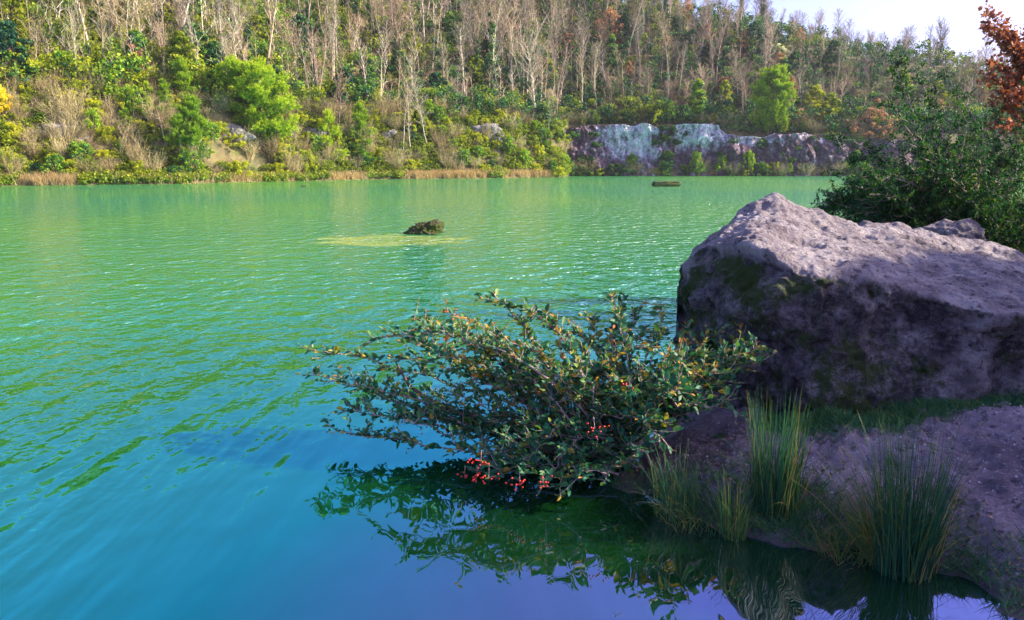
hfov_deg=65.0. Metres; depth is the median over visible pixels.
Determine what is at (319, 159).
twiggy shrub
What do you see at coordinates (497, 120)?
leafy shrub
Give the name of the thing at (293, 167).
twiggy shrub
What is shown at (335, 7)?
bare tree
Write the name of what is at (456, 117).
young pine
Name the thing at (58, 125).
chalk outcrop
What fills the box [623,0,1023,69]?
sky
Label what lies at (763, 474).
rush clump
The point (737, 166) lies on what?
twiggy shrub
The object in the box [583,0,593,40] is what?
bare tree
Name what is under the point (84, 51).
evergreen tree
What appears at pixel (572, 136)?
cliff shrub
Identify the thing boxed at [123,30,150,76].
evergreen tree
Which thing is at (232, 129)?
rock
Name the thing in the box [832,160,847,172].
twiggy shrub
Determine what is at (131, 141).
twiggy shrub
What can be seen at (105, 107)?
twiggy shrub
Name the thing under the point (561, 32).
evergreen tree
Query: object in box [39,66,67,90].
twiggy shrub
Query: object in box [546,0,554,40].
bare tree
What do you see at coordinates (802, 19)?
bare tree
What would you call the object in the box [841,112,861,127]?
twiggy shrub
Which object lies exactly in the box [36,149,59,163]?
leafy shrub
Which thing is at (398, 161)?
twiggy shrub
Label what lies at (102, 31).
bare tree
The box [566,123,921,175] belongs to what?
chalk cliff
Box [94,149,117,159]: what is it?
leafy shrub
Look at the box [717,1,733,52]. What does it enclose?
bare tree
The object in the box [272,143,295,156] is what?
leafy shrub
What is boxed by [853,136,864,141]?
cliff shrub
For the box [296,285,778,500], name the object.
berry bush
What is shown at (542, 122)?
leafy shrub
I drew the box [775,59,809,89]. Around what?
bare tree
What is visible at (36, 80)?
twiggy shrub
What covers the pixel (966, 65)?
bare tree
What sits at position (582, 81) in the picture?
bare tree
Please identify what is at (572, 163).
leafy shrub
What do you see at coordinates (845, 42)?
bare tree
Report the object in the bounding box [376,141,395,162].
twiggy shrub
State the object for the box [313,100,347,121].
twiggy shrub
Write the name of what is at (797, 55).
evergreen tree
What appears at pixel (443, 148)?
twiggy shrub
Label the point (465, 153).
leafy shrub
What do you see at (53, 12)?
evergreen tree
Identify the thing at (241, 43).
bare tree
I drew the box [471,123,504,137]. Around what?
chalk outcrop
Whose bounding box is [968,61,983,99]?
bare tree
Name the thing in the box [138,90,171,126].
twiggy shrub
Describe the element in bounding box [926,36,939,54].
bare tree
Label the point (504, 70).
evergreen tree
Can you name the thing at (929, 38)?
bare tree
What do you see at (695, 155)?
leafy shrub
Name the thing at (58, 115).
twiggy shrub
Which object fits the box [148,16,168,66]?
bare tree
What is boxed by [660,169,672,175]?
leafy shrub
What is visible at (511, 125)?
twiggy shrub
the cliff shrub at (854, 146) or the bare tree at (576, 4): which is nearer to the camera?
the cliff shrub at (854, 146)
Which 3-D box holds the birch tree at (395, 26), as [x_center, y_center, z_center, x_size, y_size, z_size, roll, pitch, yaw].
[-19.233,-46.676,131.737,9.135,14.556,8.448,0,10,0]
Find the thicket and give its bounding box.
[0,0,1014,132]
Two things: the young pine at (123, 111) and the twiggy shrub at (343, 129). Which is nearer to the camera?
the young pine at (123, 111)
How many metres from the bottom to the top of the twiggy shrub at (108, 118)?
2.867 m
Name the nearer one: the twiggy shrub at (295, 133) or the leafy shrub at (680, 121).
the twiggy shrub at (295, 133)
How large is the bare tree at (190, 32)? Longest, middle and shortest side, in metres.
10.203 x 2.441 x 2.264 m
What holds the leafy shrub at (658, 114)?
on the hillside
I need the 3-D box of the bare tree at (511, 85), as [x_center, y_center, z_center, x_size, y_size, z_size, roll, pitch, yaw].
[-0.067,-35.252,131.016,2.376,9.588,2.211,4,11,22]
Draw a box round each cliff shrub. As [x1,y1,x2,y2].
[569,131,579,139]
[577,157,583,162]
[584,156,594,161]
[590,141,601,147]
[650,138,660,145]
[658,125,668,131]
[661,134,671,141]
[661,150,675,156]
[663,157,675,162]
[663,160,674,167]
[667,139,681,145]
[669,125,678,131]
[727,137,738,143]
[757,139,767,147]
[851,143,860,148]
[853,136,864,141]
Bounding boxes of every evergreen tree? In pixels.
[0,0,31,40]
[0,19,34,81]
[40,0,69,26]
[81,44,99,77]
[100,0,131,28]
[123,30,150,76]
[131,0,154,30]
[167,30,201,83]
[174,22,212,65]
[179,0,203,18]
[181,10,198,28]
[202,40,227,88]
[244,14,271,58]
[263,7,286,54]
[271,64,293,96]
[287,14,317,62]
[316,0,339,37]
[329,67,358,111]
[340,0,359,24]
[352,77,366,100]
[359,55,375,86]
[377,20,395,49]
[383,50,413,90]
[387,3,405,31]
[402,31,422,69]
[422,72,448,99]
[436,11,458,55]
[451,0,464,9]
[465,54,485,85]
[479,36,496,60]
[501,66,510,89]
[507,9,525,38]
[507,48,521,82]
[522,98,538,114]
[536,0,549,21]
[540,57,556,88]
[556,23,567,45]
[558,32,573,55]
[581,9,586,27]
[583,52,605,82]
[585,42,591,61]
[603,34,618,72]
[614,11,636,47]
[622,93,638,116]
[625,0,641,25]
[669,15,681,43]
[682,28,703,59]
[688,78,706,118]
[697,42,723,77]
[712,79,732,113]
[742,21,766,60]
[776,58,794,91]
[787,51,810,90]
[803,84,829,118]
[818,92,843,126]
[821,39,844,77]
[838,88,852,114]
[892,69,912,104]
[913,94,925,120]
[926,80,947,105]
[944,99,966,130]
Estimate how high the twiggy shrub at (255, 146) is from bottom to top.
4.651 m
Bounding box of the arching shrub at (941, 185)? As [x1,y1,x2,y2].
[809,33,1023,253]
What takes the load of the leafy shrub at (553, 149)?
on the hillside
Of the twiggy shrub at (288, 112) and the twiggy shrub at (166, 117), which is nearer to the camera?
the twiggy shrub at (166, 117)
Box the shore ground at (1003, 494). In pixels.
[612,395,1023,619]
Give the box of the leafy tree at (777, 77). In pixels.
[748,63,797,134]
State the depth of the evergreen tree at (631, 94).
141.10 m
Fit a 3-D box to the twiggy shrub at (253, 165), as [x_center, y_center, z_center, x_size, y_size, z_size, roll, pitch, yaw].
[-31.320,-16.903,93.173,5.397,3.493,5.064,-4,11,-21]
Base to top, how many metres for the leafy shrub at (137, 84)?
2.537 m
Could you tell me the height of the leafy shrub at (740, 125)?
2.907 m
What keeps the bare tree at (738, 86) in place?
on the hillside
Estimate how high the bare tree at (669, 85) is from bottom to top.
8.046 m
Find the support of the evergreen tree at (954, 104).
on the hillside
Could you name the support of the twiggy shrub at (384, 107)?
on the hillside
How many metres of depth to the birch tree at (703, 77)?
144.80 m
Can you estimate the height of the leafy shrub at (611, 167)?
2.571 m
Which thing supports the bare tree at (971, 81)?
on the hillside
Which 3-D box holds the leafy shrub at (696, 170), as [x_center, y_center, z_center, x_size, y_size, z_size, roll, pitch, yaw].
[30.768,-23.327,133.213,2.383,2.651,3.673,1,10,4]
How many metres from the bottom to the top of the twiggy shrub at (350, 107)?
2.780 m
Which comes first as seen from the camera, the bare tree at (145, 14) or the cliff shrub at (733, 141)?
the bare tree at (145, 14)
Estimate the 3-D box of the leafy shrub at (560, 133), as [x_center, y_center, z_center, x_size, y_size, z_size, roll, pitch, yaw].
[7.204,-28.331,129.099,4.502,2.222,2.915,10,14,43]
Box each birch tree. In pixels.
[118,121,131,159]
[150,107,177,142]
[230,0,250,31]
[345,6,362,74]
[374,0,417,49]
[400,73,414,149]
[404,87,414,153]
[605,67,622,113]
[690,65,713,100]
[730,57,756,116]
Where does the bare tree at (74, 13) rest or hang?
on the hillside
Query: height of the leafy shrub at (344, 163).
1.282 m
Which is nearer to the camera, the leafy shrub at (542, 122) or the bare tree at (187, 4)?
the bare tree at (187, 4)
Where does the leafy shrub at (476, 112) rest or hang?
on the hillside
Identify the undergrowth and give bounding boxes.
[0,0,1017,134]
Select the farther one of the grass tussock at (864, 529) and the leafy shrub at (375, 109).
the leafy shrub at (375, 109)
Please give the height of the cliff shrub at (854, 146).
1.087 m
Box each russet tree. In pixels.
[119,40,150,82]
[495,70,504,90]
[555,32,579,62]
[591,7,623,48]
[616,25,624,46]
[623,61,633,79]
[660,36,672,56]
[683,0,693,20]
[697,23,716,46]
[714,76,734,104]
[736,29,750,60]
[768,53,783,66]
[787,75,799,103]
[794,27,805,45]
[795,109,807,126]
[844,107,901,138]
[873,98,885,116]
[930,98,947,114]
[968,85,988,107]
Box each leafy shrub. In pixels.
[0,119,7,134]
[0,150,3,169]
[0,152,27,173]
[2,121,25,139]
[13,93,32,105]
[16,81,34,91]
[25,163,43,175]
[33,112,48,119]
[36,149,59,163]
[39,153,66,175]
[51,89,77,101]
[52,76,74,90]
[61,159,84,174]
[63,78,96,99]
[64,141,94,164]
[80,98,106,117]
[81,107,102,136]
[93,125,121,143]
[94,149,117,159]
[96,86,113,96]
[103,84,121,101]
[109,95,141,109]
[113,143,126,152]
[114,84,150,118]
[121,75,140,92]
[125,160,144,175]
[129,120,154,131]
[138,83,151,92]
[139,134,161,143]
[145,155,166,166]
[158,139,185,151]
[162,165,190,175]
[164,160,182,166]
[165,93,182,108]
[173,147,203,171]
[191,140,210,158]
[200,136,212,144]
[204,122,219,142]
[211,120,228,135]
[215,159,257,179]
[216,161,233,172]
[223,133,246,148]
[229,106,251,126]
[257,164,275,171]
[268,162,285,172]
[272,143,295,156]
[273,150,292,168]
[282,145,300,156]
[293,149,319,171]
[295,114,309,121]
[301,131,314,141]
[305,95,316,105]
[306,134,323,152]
[308,118,334,128]
[318,160,338,170]
[333,132,342,147]
[336,161,353,169]
[347,142,365,152]
[352,136,365,149]
[355,150,381,165]
[365,104,381,111]
[365,115,383,127]
[369,155,388,168]
[372,146,390,157]
[375,136,390,147]
[378,128,389,134]
[392,112,410,119]
[402,108,425,116]
[402,125,420,139]
[403,158,421,169]
[404,110,414,122]
[413,116,434,130]
[415,106,428,118]
[417,147,427,155]
[420,142,433,152]
[424,99,433,120]
[429,105,448,124]
[430,152,444,161]
[436,124,447,134]
[438,117,452,124]
[447,138,458,149]
[455,135,467,147]
[456,148,471,168]
[460,129,474,137]
[462,115,477,125]
[470,109,480,118]
[470,132,488,142]
[472,145,488,160]
[477,164,490,171]
[479,118,489,123]
[485,159,499,167]
[487,102,495,113]
[489,117,499,123]
[491,140,502,149]
[494,108,506,121]
[498,129,508,137]
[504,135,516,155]
[504,156,522,168]
[510,112,520,119]
[514,118,522,131]
[517,148,533,169]
[525,134,541,145]
[529,120,543,132]
[531,144,545,157]
[531,163,545,170]
[537,117,547,127]
[537,127,547,144]
[549,159,557,171]
[550,145,560,155]
[551,124,561,136]
[551,127,567,138]
[552,167,566,176]
[554,131,570,143]
[554,146,564,158]
[557,155,565,167]
[558,164,569,176]
[560,110,580,123]
[564,153,570,170]
[569,160,576,175]
[579,168,591,175]
[589,110,600,121]
[590,113,600,123]
[590,165,604,175]
[603,117,621,123]
[604,163,618,175]
[616,164,636,175]
[621,112,633,123]
[625,153,639,171]
[635,103,664,122]
[644,109,670,123]
[650,109,662,124]
[658,160,673,172]
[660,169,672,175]
[664,100,674,118]
[674,118,686,124]
[676,164,689,173]
[677,163,689,173]
[681,113,695,122]
[689,151,701,171]
[691,162,705,175]
[694,113,708,123]
[714,155,727,170]
[725,115,744,130]
[737,168,750,175]
[738,150,755,173]
[744,126,755,133]
[752,168,773,175]
[754,162,768,175]
[763,121,783,132]
[766,162,785,174]
[774,117,798,132]
[775,122,787,132]
[787,162,792,172]
[796,126,807,132]
[819,122,851,133]
[840,161,860,174]
[848,162,872,172]
[872,116,880,132]
[874,160,895,175]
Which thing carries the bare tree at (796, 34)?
on the hillside
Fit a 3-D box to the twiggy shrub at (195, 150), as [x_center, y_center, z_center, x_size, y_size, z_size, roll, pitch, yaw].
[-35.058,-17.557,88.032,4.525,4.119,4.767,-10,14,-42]
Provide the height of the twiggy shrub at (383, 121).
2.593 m
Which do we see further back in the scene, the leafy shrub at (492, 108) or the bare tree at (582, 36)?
the bare tree at (582, 36)
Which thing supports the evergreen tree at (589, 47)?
on the hillside
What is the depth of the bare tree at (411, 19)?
129.68 m
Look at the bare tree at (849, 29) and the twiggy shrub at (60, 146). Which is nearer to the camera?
the twiggy shrub at (60, 146)
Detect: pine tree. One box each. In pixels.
[137,81,156,117]
[154,77,176,121]
[163,94,215,167]
[171,54,197,98]
[213,53,302,162]
[343,102,377,149]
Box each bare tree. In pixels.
[24,21,40,79]
[61,4,84,71]
[70,0,82,31]
[73,0,93,65]
[91,0,110,60]
[96,0,160,45]
[104,0,121,44]
[123,0,134,48]
[143,0,161,40]
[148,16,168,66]
[165,0,188,29]
[177,11,200,74]
[179,0,197,30]
[207,0,226,48]
[214,0,253,60]
[217,35,230,74]
[219,16,250,60]
[224,0,235,47]
[266,0,281,64]
[269,13,302,81]
[286,47,299,91]
[295,0,312,35]
[301,49,321,92]
[304,19,330,96]
[314,0,337,63]
[320,19,340,79]
[326,12,340,76]
[329,0,340,60]
[329,67,352,130]
[350,31,373,104]
[364,0,377,42]
[368,0,384,59]
[378,19,393,76]
[378,74,400,93]
[395,53,407,95]
[403,76,432,141]
[405,0,418,69]
[417,0,427,42]
[432,3,433,22]
[434,30,448,97]
[438,0,451,34]
[446,75,458,92]
[449,20,469,95]
[455,72,475,106]
[456,0,494,44]
[458,0,486,88]
[458,1,471,57]
[467,5,489,68]
[471,0,496,41]
[476,0,496,67]
[486,63,494,97]
[487,0,504,88]
[487,0,509,52]
[492,0,532,42]
[494,0,525,75]
[503,9,549,100]
[505,64,518,99]
[506,23,516,91]
[508,23,551,104]
[510,0,525,29]
[515,0,536,47]
[529,0,538,30]
[537,54,548,112]
[539,0,567,89]
[544,0,553,22]
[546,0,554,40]
[547,33,573,111]
[557,5,572,32]
[573,0,579,12]
[573,23,590,97]
[574,6,588,71]
[576,49,586,120]
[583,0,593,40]
[584,39,608,107]
[586,43,599,92]
[589,74,596,108]
[593,48,611,93]
[597,20,613,52]
[601,0,609,26]
[611,0,620,19]
[614,45,621,90]
[625,0,644,49]
[627,0,645,54]
[631,14,645,82]
[640,0,645,35]
[641,63,655,104]
[647,0,653,22]
[650,7,673,88]
[658,0,675,34]
[664,76,683,107]
[668,32,682,80]
[672,0,687,37]
[674,8,697,50]
[678,39,689,98]
[682,76,691,104]
[688,2,709,38]
[690,25,723,80]
[691,8,714,63]
[698,0,716,36]
[703,0,727,40]
[705,19,727,83]
[706,0,718,21]
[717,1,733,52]
[718,91,729,113]
[719,2,740,65]
[728,49,745,105]
[730,42,758,65]
[733,0,744,50]
[736,0,747,16]
[749,0,762,18]
[753,41,778,90]
[754,0,771,30]
[762,8,775,43]
[762,16,781,72]
[764,0,773,26]
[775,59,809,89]
[779,7,786,35]
[786,18,795,44]
[792,9,803,34]
[792,24,803,51]
[792,57,804,84]
[795,69,804,116]
[798,12,806,25]
[804,24,815,56]
[806,101,816,120]
[811,7,824,27]
[816,73,826,98]
[817,31,826,79]
[826,29,856,66]
[828,30,842,65]
[831,74,847,120]
[832,8,846,41]
[835,44,844,87]
[837,58,857,89]
[842,18,855,49]
[842,30,848,60]
[854,35,864,50]
[858,87,870,106]
[862,29,876,46]
[862,41,897,99]
[863,48,883,77]
[873,34,884,51]
[874,82,893,113]
[901,26,914,66]
[902,28,909,68]
[903,24,916,47]
[908,45,937,92]
[910,36,918,56]
[915,91,927,127]
[926,24,934,61]
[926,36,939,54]
[932,16,949,62]
[934,20,950,65]
[946,52,972,83]
[953,54,977,88]
[953,67,962,108]
[960,77,978,113]
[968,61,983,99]
[974,44,984,75]
[974,87,997,117]
[981,34,997,71]
[984,41,1008,89]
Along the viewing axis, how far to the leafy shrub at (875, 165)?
133.41 m
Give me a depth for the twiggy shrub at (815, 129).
136.31 m
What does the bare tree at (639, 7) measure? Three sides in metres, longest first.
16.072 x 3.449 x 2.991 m
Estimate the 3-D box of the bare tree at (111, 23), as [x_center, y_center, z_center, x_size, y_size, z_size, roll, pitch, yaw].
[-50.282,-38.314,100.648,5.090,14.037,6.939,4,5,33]
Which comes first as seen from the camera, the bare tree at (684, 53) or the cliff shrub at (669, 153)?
the cliff shrub at (669, 153)
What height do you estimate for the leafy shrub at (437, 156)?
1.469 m
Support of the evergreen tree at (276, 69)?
on the hillside
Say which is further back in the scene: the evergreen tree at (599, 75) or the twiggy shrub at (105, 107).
the evergreen tree at (599, 75)
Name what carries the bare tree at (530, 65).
on the hillside
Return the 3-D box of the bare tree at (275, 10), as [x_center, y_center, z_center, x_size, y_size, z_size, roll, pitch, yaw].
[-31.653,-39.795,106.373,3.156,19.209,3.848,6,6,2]
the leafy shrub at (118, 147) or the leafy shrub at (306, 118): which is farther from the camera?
the leafy shrub at (306, 118)
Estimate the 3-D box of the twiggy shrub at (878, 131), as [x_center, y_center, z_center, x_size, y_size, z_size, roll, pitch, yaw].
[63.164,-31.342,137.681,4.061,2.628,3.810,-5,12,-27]
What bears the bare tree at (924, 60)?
on the hillside
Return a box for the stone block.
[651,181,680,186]
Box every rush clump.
[627,435,709,521]
[696,385,868,520]
[702,469,770,542]
[758,411,1022,583]
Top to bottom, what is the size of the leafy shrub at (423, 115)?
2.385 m
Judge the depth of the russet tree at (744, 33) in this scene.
161.55 m
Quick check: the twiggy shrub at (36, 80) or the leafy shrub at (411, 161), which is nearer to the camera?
the twiggy shrub at (36, 80)
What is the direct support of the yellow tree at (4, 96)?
on the hillside
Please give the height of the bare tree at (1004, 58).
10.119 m
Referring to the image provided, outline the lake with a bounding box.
[0,176,1023,619]
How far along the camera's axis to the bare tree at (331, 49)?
114.47 m
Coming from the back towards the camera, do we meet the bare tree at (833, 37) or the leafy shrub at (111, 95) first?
the bare tree at (833, 37)
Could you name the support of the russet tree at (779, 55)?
on the hillside
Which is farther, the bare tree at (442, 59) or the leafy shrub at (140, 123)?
the bare tree at (442, 59)
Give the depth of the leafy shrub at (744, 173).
132.67 m
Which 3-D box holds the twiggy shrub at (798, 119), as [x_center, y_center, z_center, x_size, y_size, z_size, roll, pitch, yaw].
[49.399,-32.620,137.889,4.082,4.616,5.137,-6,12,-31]
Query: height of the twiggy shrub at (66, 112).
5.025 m
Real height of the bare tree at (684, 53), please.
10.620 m
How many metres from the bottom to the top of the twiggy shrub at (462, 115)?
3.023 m
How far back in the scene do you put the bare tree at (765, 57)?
144.43 m
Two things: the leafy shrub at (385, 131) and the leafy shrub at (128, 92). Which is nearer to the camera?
the leafy shrub at (128, 92)
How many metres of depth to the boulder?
6.11 m
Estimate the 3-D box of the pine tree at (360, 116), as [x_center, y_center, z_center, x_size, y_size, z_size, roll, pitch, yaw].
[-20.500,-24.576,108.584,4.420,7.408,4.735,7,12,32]
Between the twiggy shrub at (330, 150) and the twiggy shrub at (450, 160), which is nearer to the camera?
the twiggy shrub at (330, 150)
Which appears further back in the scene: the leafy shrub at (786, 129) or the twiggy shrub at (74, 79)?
the leafy shrub at (786, 129)
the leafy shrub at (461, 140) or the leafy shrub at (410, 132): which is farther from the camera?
the leafy shrub at (461, 140)
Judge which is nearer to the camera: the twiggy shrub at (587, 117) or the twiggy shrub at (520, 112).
the twiggy shrub at (520, 112)
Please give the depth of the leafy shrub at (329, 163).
101.81 m
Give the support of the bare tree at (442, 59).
on the hillside
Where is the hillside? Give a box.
[0,0,1023,185]
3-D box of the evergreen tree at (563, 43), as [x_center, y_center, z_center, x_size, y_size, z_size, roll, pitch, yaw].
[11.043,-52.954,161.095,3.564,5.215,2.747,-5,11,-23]
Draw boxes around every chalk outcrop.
[39,122,76,140]
[65,133,92,144]
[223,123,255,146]
[304,128,330,148]
[380,129,395,143]
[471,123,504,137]
[491,134,509,147]
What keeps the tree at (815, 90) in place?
on the hillside
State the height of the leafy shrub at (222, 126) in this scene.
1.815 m
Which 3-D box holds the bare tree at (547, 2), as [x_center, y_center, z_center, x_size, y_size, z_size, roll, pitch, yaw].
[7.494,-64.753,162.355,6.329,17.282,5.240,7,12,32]
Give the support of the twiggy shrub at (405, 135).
on the hillside
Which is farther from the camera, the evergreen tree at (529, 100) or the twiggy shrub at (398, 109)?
the evergreen tree at (529, 100)
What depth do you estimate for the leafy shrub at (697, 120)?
136.86 m
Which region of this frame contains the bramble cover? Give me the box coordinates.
[0,79,568,184]
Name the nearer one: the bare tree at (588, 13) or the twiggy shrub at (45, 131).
the twiggy shrub at (45, 131)
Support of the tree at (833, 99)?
on the hillside
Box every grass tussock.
[631,469,783,548]
[765,465,853,526]
[784,507,919,586]
[792,436,967,562]
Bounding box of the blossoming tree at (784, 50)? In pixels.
[766,43,790,60]
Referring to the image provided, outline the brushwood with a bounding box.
[0,0,1013,132]
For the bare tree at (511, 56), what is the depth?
135.74 m
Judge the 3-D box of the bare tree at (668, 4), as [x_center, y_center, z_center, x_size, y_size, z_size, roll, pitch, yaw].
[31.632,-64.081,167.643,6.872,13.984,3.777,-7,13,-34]
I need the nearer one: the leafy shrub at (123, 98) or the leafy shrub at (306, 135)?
the leafy shrub at (123, 98)
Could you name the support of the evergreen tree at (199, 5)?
on the hillside
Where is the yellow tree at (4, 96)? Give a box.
[0,84,13,117]
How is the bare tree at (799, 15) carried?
on the hillside
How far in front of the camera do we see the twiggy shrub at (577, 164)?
133.67 m
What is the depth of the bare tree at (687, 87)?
142.06 m
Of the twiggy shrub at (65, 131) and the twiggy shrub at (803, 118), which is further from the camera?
the twiggy shrub at (803, 118)
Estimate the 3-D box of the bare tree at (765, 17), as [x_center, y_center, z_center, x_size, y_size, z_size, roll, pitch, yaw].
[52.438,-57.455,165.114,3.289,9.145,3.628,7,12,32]
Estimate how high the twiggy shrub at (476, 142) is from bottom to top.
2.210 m
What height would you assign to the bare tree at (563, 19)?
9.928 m
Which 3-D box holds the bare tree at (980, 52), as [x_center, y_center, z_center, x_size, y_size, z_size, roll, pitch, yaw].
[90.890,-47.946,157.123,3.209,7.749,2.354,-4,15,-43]
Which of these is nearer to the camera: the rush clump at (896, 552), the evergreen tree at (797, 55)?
the rush clump at (896, 552)
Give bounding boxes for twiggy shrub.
[0,51,18,82]
[0,66,31,95]
[0,147,27,173]
[1,79,18,113]
[8,93,33,121]
[10,125,42,142]
[16,131,44,159]
[22,120,52,140]
[24,75,53,93]
[26,91,46,106]
[29,74,51,87]
[31,92,76,121]
[32,74,73,106]
[37,86,90,126]
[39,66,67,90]
[39,129,80,158]
[42,112,82,143]
[55,69,90,91]
[56,82,95,114]
[65,113,94,137]
[70,154,107,172]
[72,130,102,149]
[76,63,106,95]
[89,104,118,126]
[91,94,123,114]
[97,72,132,86]
[98,154,122,172]
[105,110,143,139]
[109,75,135,89]
[112,132,157,161]
[116,126,154,153]
[135,148,168,171]
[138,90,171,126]
[142,58,157,81]
[143,67,173,88]
[143,78,171,97]
[146,97,178,127]
[149,88,173,105]
[151,137,167,149]
[170,84,203,103]
[173,135,214,166]
[185,77,206,92]
[199,103,215,117]
[204,85,239,111]
[209,164,225,173]
[227,153,264,176]
[235,126,261,159]
[254,127,288,160]
[277,100,300,118]
[278,145,308,171]
[286,114,303,139]
[289,96,311,113]
[289,134,313,151]
[304,95,330,116]
[304,152,330,170]
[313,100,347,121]
[320,93,350,110]
[320,139,340,160]
[332,114,362,137]
[335,102,354,117]
[341,102,352,124]
[346,154,362,168]
[358,126,384,153]
[360,100,375,124]
[362,121,378,145]
[365,90,390,115]
[374,89,402,115]
[376,111,394,124]
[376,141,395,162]
[379,131,404,148]
[382,143,411,169]
[383,110,403,129]
[388,98,409,111]
[397,129,412,143]
[403,147,422,160]
[425,122,449,148]
[426,93,458,112]
[430,131,460,162]
[431,142,462,169]
[444,122,465,139]
[449,105,470,121]
[452,158,465,170]
[465,136,481,146]
[467,151,482,168]
[479,120,495,141]
[490,153,508,165]
[496,102,512,114]
[501,110,522,132]
[509,134,525,148]
[510,102,525,117]
[514,109,537,125]
[541,155,557,168]
[553,109,572,120]
[561,140,571,152]
[566,111,584,124]
[568,161,581,175]
[578,110,596,123]
[579,155,598,175]
[628,160,644,173]
[638,105,650,122]
[694,113,708,120]
[702,156,718,172]
[716,114,729,126]
[719,111,744,127]
[724,160,743,174]
[726,119,745,131]
[771,163,788,175]
[772,162,787,173]
[789,110,810,125]
[797,110,815,129]
[799,163,816,175]
[804,118,827,133]
[813,122,826,132]
[815,162,828,173]
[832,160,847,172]
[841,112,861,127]
[852,127,865,137]
[874,123,889,133]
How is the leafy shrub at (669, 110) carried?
on the hillside
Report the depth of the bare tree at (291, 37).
112.47 m
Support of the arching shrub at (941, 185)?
on the shore ground at (1003, 494)
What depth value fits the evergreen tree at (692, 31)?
159.50 m
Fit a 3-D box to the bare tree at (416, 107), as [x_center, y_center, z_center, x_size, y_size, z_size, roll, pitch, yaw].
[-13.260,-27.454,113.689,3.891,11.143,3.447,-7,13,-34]
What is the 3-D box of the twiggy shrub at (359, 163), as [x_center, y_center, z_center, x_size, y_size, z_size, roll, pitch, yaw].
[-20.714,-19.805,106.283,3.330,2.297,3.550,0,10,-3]
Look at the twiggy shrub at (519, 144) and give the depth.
121.66 m
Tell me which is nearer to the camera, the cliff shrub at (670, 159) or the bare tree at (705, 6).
the cliff shrub at (670, 159)
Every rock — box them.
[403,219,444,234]
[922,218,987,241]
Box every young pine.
[117,106,131,134]
[314,107,348,159]
[453,110,462,126]
[503,115,515,133]
[541,127,551,146]
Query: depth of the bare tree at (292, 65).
109.41 m
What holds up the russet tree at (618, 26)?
on the hillside
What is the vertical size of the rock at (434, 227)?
0.813 m
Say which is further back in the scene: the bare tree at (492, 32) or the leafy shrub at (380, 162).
the bare tree at (492, 32)
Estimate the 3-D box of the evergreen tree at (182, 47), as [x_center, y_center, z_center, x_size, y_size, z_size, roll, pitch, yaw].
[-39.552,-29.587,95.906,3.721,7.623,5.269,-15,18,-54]
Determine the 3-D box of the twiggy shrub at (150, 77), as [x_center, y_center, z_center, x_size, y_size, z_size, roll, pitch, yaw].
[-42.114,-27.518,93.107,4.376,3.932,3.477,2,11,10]
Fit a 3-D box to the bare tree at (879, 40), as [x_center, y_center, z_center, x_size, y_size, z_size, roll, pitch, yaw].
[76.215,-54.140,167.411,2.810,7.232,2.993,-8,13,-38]
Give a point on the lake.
(170, 448)
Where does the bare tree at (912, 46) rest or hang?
on the hillside
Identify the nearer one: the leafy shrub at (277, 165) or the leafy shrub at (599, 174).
the leafy shrub at (277, 165)
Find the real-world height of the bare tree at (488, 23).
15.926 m
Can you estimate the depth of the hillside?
136.73 m
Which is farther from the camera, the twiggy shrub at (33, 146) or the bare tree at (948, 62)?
the bare tree at (948, 62)
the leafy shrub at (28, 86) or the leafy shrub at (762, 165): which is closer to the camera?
the leafy shrub at (28, 86)
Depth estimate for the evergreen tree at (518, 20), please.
151.64 m
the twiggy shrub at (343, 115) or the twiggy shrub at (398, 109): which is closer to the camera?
the twiggy shrub at (343, 115)
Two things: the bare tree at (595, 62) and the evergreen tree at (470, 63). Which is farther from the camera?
the bare tree at (595, 62)
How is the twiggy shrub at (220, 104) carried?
on the hillside
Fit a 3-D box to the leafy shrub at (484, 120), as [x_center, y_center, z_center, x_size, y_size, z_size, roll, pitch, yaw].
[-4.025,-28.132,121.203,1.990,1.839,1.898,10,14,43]
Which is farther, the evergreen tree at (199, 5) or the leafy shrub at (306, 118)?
the evergreen tree at (199, 5)
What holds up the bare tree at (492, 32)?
on the hillside
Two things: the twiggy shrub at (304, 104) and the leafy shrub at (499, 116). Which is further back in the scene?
the leafy shrub at (499, 116)
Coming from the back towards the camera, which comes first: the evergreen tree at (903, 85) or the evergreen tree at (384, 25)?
the evergreen tree at (903, 85)
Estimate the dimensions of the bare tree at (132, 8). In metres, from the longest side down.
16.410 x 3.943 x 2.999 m
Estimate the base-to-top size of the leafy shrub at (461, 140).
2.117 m
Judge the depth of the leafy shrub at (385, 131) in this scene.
112.66 m
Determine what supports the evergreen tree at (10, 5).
on the hillside
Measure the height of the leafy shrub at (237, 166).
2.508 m
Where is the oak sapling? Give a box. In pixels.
[971,0,1023,146]
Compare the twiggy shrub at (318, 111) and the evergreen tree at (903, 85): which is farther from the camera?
the evergreen tree at (903, 85)
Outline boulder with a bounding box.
[673,192,1023,417]
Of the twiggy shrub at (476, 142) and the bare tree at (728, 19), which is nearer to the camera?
the twiggy shrub at (476, 142)
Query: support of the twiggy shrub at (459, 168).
on the hillside
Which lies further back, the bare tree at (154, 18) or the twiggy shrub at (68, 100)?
the bare tree at (154, 18)
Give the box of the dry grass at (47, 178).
[0,167,852,184]
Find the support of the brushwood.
on the hillside

